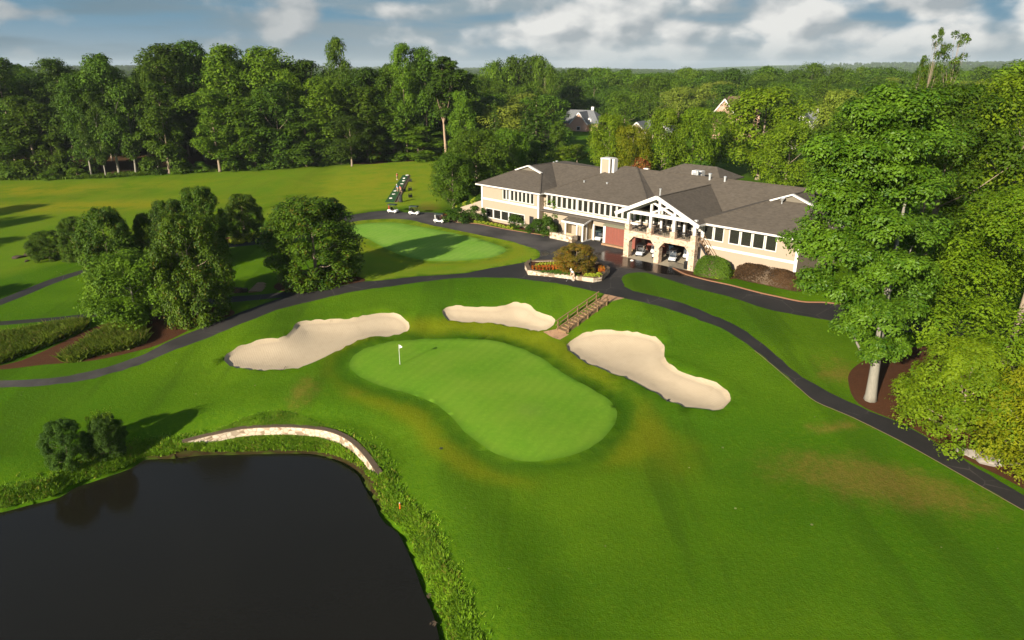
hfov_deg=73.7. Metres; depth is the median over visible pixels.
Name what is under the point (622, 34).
sky
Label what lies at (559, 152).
tree
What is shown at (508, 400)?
putting green
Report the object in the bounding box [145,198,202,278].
tree
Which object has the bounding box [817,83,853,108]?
tree
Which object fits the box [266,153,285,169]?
shrub
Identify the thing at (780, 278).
hedge
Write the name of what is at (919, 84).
tree
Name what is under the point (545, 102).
tree
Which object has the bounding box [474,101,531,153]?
tree
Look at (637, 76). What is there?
tree
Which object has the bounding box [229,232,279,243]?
yellow grasses
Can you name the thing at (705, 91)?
tree
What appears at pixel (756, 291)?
brick kerb
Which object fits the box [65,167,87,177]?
shrub
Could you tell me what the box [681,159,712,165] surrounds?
shrub
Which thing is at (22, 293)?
cart path
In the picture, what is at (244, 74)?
tree
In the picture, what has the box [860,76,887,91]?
tree
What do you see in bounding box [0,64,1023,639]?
ground
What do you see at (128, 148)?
tree
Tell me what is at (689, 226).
window
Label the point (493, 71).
tree
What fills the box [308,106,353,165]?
tree
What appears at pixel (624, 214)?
window
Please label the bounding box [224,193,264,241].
tree
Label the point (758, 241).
window
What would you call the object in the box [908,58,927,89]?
tree
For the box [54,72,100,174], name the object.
tree
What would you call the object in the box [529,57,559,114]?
tree
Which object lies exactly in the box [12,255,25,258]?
rock
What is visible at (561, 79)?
tree
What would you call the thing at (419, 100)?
tree
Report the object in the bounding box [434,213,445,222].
golf cart
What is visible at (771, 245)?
window
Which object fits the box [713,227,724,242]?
window
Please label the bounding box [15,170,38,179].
shrub
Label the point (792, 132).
tree
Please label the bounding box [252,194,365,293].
tree
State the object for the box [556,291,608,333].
timber stair
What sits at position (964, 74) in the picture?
tree
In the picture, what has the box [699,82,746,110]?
tree
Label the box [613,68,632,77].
tree
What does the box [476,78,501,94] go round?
tree
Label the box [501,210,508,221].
window
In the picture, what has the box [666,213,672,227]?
window
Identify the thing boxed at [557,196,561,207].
window
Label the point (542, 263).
green bedding
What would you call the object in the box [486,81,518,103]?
tree
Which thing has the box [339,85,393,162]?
tree
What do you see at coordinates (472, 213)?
shrub
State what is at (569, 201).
window
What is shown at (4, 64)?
tree
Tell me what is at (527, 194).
window
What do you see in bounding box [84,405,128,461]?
bush
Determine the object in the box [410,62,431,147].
tree
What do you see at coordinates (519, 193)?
window
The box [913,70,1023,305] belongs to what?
tree
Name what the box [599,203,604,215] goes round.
window
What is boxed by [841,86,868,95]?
tree
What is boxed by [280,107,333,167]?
tree
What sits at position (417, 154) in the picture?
tree
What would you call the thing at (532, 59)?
tree
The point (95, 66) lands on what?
tree
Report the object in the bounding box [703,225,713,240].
window
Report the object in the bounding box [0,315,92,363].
fern bed
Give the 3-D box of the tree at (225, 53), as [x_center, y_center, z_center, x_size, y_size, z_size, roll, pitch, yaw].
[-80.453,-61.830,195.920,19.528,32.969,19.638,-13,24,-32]
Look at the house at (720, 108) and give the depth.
244.29 m
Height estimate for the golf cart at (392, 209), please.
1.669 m
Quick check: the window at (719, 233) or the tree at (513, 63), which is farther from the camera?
the tree at (513, 63)
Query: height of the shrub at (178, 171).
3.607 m
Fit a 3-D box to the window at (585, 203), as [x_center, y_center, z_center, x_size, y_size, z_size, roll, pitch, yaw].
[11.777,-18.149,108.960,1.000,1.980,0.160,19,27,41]
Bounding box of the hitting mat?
[385,175,407,201]
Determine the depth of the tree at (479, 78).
272.42 m
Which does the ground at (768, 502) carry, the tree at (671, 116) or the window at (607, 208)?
the tree at (671, 116)
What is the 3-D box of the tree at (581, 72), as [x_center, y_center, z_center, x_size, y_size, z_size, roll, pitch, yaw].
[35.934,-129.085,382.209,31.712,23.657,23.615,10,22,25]
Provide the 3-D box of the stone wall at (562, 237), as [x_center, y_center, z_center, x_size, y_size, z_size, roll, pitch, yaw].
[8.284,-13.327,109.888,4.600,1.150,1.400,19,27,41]
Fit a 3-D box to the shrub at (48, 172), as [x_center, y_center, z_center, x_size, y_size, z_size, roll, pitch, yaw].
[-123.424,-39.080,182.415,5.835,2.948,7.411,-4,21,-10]
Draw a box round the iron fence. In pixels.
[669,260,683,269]
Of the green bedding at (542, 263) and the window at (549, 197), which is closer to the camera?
the green bedding at (542, 263)
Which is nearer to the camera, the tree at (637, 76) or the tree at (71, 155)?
the tree at (71, 155)
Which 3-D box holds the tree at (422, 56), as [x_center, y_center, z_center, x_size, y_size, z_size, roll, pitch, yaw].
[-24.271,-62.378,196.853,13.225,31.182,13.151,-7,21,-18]
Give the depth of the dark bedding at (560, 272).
89.75 m
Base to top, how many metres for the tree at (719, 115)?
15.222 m
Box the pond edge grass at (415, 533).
[0,430,491,639]
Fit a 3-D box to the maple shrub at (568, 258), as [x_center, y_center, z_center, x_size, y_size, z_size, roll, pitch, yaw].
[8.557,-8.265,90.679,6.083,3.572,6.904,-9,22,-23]
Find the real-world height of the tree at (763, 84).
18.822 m
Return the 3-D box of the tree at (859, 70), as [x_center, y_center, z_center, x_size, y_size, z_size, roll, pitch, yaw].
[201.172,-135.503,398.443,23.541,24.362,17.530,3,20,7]
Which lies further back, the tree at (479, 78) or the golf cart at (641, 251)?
the tree at (479, 78)
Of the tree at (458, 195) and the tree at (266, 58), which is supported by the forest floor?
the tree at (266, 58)
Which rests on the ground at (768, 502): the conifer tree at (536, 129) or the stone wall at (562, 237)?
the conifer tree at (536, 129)
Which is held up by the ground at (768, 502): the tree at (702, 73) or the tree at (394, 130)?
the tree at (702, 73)
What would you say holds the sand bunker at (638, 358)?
on the ground at (768, 502)
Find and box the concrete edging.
[754,350,1023,510]
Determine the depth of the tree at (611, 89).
311.55 m
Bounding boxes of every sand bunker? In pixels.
[224,313,408,370]
[442,302,554,330]
[567,330,730,410]
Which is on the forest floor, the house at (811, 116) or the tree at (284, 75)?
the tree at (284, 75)
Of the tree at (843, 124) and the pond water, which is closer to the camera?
the pond water
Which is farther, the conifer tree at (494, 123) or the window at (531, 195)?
the conifer tree at (494, 123)
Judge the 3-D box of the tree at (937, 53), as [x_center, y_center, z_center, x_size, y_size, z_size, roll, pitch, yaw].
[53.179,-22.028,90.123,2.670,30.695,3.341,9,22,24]
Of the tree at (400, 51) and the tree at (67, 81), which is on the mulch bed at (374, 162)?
the tree at (400, 51)
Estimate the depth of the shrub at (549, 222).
111.96 m
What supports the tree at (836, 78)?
on the ground at (768, 502)
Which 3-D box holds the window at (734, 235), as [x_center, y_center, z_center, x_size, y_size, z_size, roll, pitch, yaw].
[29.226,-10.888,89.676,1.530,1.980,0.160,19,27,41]
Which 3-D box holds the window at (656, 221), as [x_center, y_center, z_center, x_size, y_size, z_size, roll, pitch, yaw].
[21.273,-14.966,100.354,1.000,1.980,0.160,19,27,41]
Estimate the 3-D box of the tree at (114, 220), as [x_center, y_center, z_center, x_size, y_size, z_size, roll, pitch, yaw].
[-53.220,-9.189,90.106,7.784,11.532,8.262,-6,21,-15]
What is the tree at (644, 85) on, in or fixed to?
on the ground at (768, 502)
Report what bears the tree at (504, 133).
on the ground at (768, 502)
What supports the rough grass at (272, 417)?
on the ground at (768, 502)
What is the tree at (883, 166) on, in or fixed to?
on the mulch bed at (889, 372)
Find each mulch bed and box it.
[0,307,234,368]
[274,273,364,290]
[353,158,440,163]
[452,216,547,233]
[676,268,734,280]
[848,346,1023,488]
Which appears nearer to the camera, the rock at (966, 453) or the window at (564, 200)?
the rock at (966, 453)
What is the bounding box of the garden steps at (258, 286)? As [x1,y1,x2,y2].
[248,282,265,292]
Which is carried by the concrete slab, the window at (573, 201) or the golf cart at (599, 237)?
the golf cart at (599, 237)
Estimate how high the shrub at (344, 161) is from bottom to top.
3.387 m
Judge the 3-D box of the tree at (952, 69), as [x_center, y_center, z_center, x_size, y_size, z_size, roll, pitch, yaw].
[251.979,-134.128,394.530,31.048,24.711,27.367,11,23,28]
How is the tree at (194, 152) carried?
on the forest floor
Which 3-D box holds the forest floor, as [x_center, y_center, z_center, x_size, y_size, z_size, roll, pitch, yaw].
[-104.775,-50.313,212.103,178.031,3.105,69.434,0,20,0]
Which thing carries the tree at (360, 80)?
on the forest floor
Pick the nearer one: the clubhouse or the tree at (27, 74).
the clubhouse
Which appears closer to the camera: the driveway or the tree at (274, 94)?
the driveway
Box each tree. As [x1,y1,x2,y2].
[0,57,38,153]
[0,74,35,132]
[0,95,69,178]
[0,115,40,177]
[1,81,48,138]
[8,63,33,72]
[12,70,45,101]
[14,72,42,133]
[22,230,70,262]
[29,57,78,144]
[35,75,56,131]
[36,134,73,176]
[38,81,100,173]
[40,86,69,147]
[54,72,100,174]
[54,216,95,263]
[72,206,144,297]
[73,246,189,329]
[74,52,136,172]
[76,90,113,175]
[88,85,119,161]
[96,76,148,171]
[107,63,126,76]
[123,91,161,156]
[129,65,167,166]
[130,43,200,160]
[131,80,192,174]
[131,211,151,278]
[145,69,180,144]
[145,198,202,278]
[147,210,236,330]
[165,39,213,159]
[165,74,199,157]
[173,59,196,153]
[175,88,244,171]
[178,185,231,259]
[191,76,222,158]
[195,43,258,155]
[209,96,274,170]
[224,59,268,147]
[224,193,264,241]
[228,45,304,139]
[241,80,309,169]
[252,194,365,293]
[273,69,305,139]
[279,58,332,151]
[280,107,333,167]
[297,76,355,160]
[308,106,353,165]
[319,35,355,110]
[326,115,375,166]
[335,66,394,145]
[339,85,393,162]
[360,92,424,161]
[370,63,410,142]
[388,42,420,159]
[395,126,447,161]
[400,71,434,124]
[407,46,448,156]
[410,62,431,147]
[424,56,466,151]
[427,152,476,207]
[431,86,454,140]
[436,78,481,126]
[441,68,489,152]
[442,82,476,136]
[442,127,514,197]
[444,89,476,169]
[461,103,483,169]
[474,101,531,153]
[476,75,493,93]
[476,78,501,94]
[477,95,517,148]
[478,60,516,91]
[479,93,509,117]
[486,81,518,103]
[486,100,500,170]
[489,54,533,93]
[489,127,533,173]
[503,91,557,134]
[510,83,544,114]
[510,140,549,165]
[514,54,551,88]
[517,93,572,149]
[517,108,534,162]
[519,86,553,119]
[524,93,552,164]
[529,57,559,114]
[531,93,564,130]
[543,69,568,109]
[543,198,557,219]
[549,121,566,159]
[549,145,570,160]
[555,85,596,114]
[558,67,592,107]
[565,144,591,162]
[579,75,607,114]
[586,113,630,166]
[587,66,624,86]
[595,85,634,119]
[600,89,649,125]
[606,123,653,167]
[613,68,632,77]
[619,73,653,85]
[625,76,666,116]
[633,75,689,117]
[637,107,693,170]
[650,72,675,102]
[653,86,696,126]
[664,77,693,113]
[668,106,726,165]
[674,66,698,81]
[685,86,728,109]
[686,69,720,81]
[690,110,735,164]
[692,80,740,105]
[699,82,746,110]
[701,68,752,94]
[716,85,819,179]
[739,79,783,109]
[747,65,784,76]
[747,71,777,85]
[748,118,820,187]
[759,81,809,125]
[772,81,813,116]
[775,68,814,83]
[775,79,967,402]
[792,81,813,103]
[795,60,827,81]
[802,105,900,222]
[804,82,841,126]
[807,72,853,113]
[809,88,864,139]
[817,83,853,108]
[823,66,849,76]
[831,70,864,85]
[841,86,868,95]
[845,66,869,77]
[859,77,902,85]
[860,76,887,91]
[861,66,909,77]
[870,81,1023,297]
[875,79,898,87]
[884,332,1023,464]
[903,182,1023,379]
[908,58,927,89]
[908,79,940,86]
[912,30,970,253]
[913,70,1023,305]
[917,65,947,80]
[918,27,947,114]
[939,67,967,79]
[954,69,976,79]
[959,80,993,89]
[963,59,1023,193]
[966,362,1023,484]
[968,64,996,77]
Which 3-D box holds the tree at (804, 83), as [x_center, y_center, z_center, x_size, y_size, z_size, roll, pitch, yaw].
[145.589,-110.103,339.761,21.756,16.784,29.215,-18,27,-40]
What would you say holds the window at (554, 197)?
in the clubhouse
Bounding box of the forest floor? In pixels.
[0,144,457,173]
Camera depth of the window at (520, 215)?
117.69 m
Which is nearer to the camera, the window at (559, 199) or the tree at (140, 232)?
the tree at (140, 232)
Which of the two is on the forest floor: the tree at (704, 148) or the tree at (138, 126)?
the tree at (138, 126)
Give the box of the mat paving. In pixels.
[396,175,410,201]
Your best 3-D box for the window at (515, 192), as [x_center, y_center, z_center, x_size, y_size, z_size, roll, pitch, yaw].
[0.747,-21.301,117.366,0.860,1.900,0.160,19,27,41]
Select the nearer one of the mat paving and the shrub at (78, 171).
the mat paving
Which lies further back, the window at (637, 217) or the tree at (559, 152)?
the tree at (559, 152)
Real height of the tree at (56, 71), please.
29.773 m
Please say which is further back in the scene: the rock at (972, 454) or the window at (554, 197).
the window at (554, 197)
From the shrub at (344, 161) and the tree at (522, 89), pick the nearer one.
the shrub at (344, 161)
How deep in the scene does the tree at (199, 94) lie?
202.93 m
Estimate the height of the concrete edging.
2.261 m
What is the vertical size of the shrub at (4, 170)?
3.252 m
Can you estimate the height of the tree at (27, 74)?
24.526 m
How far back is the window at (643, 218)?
101.91 m
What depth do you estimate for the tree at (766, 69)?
389.08 m
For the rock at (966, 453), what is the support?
on the mulch bed at (889, 372)
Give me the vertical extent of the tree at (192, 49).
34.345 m
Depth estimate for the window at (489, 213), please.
123.03 m
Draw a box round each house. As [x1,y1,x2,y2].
[556,107,607,131]
[628,120,675,138]
[711,96,760,139]
[795,109,823,148]
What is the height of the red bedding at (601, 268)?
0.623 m
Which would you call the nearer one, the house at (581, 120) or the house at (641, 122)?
the house at (641, 122)
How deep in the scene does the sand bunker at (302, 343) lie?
77.06 m
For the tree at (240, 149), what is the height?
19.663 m
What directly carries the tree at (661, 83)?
on the ground at (768, 502)
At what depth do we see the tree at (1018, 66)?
106.04 m
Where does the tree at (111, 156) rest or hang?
on the forest floor
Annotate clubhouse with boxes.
[459,157,844,276]
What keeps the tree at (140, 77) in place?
on the forest floor
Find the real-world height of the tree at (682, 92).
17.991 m
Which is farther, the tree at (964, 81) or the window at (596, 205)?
the tree at (964, 81)
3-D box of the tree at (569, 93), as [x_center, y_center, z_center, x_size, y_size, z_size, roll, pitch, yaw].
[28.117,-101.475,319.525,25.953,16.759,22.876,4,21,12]
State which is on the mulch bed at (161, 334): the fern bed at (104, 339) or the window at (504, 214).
the fern bed at (104, 339)
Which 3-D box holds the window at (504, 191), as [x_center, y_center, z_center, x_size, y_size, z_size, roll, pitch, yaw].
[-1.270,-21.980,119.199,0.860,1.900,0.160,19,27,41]
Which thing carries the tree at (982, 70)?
on the ground at (768, 502)
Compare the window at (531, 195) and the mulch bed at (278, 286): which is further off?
the window at (531, 195)
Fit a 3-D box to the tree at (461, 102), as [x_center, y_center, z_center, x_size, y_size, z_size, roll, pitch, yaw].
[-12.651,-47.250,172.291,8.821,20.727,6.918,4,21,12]
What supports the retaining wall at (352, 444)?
on the ground at (768, 502)
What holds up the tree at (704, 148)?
on the ground at (768, 502)
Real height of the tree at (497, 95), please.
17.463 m
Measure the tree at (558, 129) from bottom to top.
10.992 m
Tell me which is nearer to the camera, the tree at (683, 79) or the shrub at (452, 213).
the shrub at (452, 213)
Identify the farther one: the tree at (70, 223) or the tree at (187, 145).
the tree at (187, 145)
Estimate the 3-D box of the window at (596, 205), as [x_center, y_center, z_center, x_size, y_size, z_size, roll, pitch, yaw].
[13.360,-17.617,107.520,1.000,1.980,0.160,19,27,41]
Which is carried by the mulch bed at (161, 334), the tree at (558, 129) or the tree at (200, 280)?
the tree at (200, 280)
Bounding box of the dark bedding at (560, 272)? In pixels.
[534,269,578,275]
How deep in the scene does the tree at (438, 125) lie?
206.41 m
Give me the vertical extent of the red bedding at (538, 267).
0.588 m
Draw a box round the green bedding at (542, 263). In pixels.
[536,262,556,265]
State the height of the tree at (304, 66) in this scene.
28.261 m
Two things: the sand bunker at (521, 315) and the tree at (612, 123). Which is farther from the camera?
the tree at (612, 123)
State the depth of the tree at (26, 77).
206.81 m
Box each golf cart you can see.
[387,203,398,212]
[408,205,419,214]
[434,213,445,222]
[594,229,602,241]
[635,242,645,256]
[666,243,674,254]
[668,247,677,261]
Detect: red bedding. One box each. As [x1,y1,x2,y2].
[531,264,558,269]
[598,265,604,271]
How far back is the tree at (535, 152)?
162.97 m
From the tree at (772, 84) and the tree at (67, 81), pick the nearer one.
the tree at (67, 81)
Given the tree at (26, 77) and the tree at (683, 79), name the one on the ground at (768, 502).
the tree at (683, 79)
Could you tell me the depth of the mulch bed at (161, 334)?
76.25 m
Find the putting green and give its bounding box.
[349,338,616,461]
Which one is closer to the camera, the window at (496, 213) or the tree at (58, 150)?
the window at (496, 213)
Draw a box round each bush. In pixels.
[35,417,92,471]
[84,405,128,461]
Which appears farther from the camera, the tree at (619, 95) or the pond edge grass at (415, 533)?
the tree at (619, 95)
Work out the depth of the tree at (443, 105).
184.21 m
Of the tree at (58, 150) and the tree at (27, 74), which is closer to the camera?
the tree at (58, 150)
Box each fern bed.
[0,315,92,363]
[50,319,153,363]
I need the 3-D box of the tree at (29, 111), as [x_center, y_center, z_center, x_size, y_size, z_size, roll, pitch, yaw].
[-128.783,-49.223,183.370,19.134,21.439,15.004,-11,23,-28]
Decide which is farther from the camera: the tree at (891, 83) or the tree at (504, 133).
the tree at (891, 83)
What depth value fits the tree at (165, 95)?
202.01 m
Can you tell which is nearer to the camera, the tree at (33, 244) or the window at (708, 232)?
the window at (708, 232)
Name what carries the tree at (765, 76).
on the ground at (768, 502)
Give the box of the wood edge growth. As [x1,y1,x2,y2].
[0,163,303,179]
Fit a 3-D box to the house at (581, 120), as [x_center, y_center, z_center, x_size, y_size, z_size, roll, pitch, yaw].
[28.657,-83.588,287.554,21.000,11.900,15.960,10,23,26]
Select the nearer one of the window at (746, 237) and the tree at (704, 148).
the window at (746, 237)
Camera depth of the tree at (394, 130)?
193.84 m
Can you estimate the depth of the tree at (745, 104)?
156.20 m
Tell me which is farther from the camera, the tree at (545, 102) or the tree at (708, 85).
the tree at (708, 85)
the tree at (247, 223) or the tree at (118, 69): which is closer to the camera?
the tree at (247, 223)
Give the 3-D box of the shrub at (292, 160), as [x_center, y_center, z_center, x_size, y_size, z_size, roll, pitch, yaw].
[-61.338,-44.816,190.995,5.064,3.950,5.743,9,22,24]
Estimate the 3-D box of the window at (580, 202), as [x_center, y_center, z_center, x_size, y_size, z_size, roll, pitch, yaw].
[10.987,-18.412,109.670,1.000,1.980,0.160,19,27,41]
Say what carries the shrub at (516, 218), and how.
on the mulch bed at (520, 228)
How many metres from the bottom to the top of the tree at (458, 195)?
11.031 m
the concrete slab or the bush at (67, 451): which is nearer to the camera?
the bush at (67, 451)
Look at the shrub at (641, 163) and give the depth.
137.19 m
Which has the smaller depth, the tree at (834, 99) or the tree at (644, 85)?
the tree at (834, 99)
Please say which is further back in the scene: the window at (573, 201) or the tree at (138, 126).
the tree at (138, 126)
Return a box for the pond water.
[0,454,438,639]
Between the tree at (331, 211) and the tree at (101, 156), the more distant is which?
the tree at (101, 156)
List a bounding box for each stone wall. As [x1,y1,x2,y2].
[234,287,247,292]
[550,232,576,242]
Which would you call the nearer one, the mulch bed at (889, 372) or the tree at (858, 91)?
the mulch bed at (889, 372)
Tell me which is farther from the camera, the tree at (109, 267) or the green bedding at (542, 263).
the green bedding at (542, 263)
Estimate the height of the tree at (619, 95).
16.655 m
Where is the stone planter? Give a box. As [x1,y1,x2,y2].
[524,259,609,281]
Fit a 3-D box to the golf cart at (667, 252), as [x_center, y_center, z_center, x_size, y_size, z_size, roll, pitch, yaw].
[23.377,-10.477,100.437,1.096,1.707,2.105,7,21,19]
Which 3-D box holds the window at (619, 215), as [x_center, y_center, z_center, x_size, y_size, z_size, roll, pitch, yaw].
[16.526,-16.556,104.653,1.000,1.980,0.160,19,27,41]
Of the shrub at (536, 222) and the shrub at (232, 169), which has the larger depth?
the shrub at (232, 169)
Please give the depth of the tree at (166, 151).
180.48 m
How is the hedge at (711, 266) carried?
on the mulch bed at (688, 272)
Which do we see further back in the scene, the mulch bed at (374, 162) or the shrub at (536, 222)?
the mulch bed at (374, 162)
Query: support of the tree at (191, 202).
on the ground at (768, 502)
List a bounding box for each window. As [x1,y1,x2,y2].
[486,208,492,217]
[493,209,500,219]
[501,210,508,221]
[503,189,505,199]
[506,190,509,200]
[510,190,513,200]
[514,191,517,201]
[517,213,524,223]
[518,192,521,202]
[522,192,525,202]
[526,193,529,203]
[530,194,533,204]
[547,195,551,205]
[552,196,556,206]
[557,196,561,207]
[562,197,566,208]
[567,198,571,209]
[572,199,577,210]
[577,200,582,211]
[583,201,587,212]
[588,201,593,213]
[594,202,599,214]
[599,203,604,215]
[605,204,610,216]
[611,205,616,217]
[616,206,622,218]
[622,207,626,219]
[634,209,640,221]
[641,209,646,222]
[653,212,659,223]
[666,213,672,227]
[686,223,692,230]
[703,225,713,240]
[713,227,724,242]
[728,229,740,245]
[740,231,752,247]
[752,233,764,249]
[764,235,777,251]
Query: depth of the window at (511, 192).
118.06 m
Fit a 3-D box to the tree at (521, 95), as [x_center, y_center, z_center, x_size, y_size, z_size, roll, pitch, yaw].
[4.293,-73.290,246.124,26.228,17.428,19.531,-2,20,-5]
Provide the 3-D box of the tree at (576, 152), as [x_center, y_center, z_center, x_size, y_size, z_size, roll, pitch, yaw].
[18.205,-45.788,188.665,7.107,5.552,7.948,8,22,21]
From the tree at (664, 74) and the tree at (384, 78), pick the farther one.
the tree at (664, 74)
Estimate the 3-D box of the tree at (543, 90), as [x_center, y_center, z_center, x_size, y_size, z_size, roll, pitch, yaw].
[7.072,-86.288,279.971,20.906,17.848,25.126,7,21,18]
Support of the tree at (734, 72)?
on the ground at (768, 502)
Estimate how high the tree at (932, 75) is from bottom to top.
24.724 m
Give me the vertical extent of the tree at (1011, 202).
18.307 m
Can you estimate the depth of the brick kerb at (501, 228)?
117.37 m
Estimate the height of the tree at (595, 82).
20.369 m
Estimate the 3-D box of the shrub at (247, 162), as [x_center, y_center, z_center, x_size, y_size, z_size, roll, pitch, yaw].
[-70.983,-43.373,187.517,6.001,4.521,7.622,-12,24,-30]
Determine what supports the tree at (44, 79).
on the forest floor
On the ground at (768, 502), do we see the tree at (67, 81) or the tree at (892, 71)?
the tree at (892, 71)
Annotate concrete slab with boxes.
[596,240,698,271]
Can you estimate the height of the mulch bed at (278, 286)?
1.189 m
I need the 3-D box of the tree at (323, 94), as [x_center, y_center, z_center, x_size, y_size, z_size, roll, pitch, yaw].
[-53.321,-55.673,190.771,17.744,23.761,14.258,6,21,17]
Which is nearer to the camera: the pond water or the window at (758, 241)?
the pond water
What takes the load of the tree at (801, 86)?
on the ground at (768, 502)
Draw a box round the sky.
[0,0,1023,69]
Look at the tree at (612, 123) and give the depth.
153.21 m
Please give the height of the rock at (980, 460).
0.886 m
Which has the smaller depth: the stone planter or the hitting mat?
the stone planter
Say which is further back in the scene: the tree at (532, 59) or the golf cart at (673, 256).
the tree at (532, 59)
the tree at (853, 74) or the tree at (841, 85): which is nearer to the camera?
the tree at (841, 85)
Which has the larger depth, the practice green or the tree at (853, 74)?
the tree at (853, 74)
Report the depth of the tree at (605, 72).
371.53 m
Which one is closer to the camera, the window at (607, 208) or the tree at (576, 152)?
the window at (607, 208)
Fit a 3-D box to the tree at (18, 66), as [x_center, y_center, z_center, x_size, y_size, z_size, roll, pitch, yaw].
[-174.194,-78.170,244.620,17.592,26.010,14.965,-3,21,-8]
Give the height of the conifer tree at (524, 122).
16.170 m
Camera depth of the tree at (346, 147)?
185.31 m
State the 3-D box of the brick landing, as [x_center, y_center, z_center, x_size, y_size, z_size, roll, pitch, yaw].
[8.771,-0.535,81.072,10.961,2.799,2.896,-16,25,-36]
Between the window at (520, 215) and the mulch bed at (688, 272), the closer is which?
the mulch bed at (688, 272)
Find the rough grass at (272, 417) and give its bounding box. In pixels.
[209,409,321,441]
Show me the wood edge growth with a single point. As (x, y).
(127, 173)
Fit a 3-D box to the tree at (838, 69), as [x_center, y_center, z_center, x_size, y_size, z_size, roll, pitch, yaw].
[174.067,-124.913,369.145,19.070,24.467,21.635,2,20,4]
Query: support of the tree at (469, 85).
on the forest floor
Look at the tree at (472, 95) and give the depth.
202.23 m
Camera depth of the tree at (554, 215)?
113.66 m
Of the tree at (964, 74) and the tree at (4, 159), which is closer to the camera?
the tree at (4, 159)
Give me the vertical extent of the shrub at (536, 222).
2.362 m
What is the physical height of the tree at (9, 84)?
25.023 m
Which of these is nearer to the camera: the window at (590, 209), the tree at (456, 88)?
the window at (590, 209)
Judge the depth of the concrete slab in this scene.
99.07 m
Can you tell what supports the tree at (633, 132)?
on the ground at (768, 502)
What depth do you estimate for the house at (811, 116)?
223.14 m
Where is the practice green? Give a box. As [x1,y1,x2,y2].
[351,222,505,260]
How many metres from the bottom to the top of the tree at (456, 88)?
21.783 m
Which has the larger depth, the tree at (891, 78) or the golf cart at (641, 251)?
the tree at (891, 78)
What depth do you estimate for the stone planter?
90.57 m
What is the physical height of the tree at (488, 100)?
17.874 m
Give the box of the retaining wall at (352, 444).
[182,424,381,473]
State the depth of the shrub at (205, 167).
186.62 m
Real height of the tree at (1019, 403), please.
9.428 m
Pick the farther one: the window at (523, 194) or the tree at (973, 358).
the window at (523, 194)
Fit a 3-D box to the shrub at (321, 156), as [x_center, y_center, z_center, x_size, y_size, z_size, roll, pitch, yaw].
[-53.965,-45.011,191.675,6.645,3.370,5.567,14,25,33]
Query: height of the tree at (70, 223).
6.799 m
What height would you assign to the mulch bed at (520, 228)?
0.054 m
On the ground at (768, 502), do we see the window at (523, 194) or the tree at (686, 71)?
the tree at (686, 71)
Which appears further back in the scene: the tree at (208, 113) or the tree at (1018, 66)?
the tree at (208, 113)
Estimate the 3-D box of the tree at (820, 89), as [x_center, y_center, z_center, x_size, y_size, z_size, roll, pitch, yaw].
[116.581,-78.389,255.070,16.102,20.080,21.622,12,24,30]
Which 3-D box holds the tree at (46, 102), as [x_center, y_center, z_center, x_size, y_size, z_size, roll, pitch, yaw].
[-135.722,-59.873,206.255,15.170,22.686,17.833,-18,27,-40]
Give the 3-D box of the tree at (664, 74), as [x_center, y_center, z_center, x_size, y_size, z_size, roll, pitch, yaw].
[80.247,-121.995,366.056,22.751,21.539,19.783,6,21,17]
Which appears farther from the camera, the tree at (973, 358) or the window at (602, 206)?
the window at (602, 206)
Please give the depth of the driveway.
81.45 m
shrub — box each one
[0,167,11,179]
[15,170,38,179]
[37,168,62,180]
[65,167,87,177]
[170,161,195,173]
[192,161,210,172]
[221,156,243,171]
[242,153,263,170]
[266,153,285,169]
[283,158,296,165]
[309,154,325,166]
[331,155,350,164]
[442,206,473,223]
[464,204,488,222]
[508,214,525,228]
[525,218,548,233]
[539,216,558,235]
[552,242,599,273]
[630,156,650,169]
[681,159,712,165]
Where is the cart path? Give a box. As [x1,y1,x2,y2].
[0,236,306,324]
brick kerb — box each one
[453,221,548,235]
[673,267,840,303]
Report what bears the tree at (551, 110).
on the ground at (768, 502)
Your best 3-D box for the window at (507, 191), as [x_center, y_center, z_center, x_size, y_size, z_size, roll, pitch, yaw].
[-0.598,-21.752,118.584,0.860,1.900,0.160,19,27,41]
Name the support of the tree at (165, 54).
on the forest floor
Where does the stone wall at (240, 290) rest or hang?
on the ground at (768, 502)
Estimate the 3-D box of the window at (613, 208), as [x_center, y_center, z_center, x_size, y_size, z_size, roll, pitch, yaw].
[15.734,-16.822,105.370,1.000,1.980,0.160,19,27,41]
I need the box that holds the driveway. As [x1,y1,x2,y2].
[0,210,1023,508]
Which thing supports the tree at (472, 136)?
on the ground at (768, 502)
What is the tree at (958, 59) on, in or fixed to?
on the ground at (768, 502)
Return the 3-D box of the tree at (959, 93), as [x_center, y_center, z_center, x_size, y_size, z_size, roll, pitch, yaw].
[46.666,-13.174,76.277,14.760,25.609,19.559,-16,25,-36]
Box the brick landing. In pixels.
[544,294,622,338]
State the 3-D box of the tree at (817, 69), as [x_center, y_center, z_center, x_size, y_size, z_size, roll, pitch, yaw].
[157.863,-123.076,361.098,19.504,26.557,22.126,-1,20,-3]
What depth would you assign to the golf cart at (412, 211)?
128.28 m
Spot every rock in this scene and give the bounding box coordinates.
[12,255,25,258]
[955,447,968,455]
[967,449,978,458]
[975,451,997,466]
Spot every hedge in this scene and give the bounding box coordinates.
[693,255,731,279]
[733,262,801,291]
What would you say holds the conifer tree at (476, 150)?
on the ground at (768, 502)
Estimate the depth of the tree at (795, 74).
349.87 m
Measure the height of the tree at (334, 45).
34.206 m

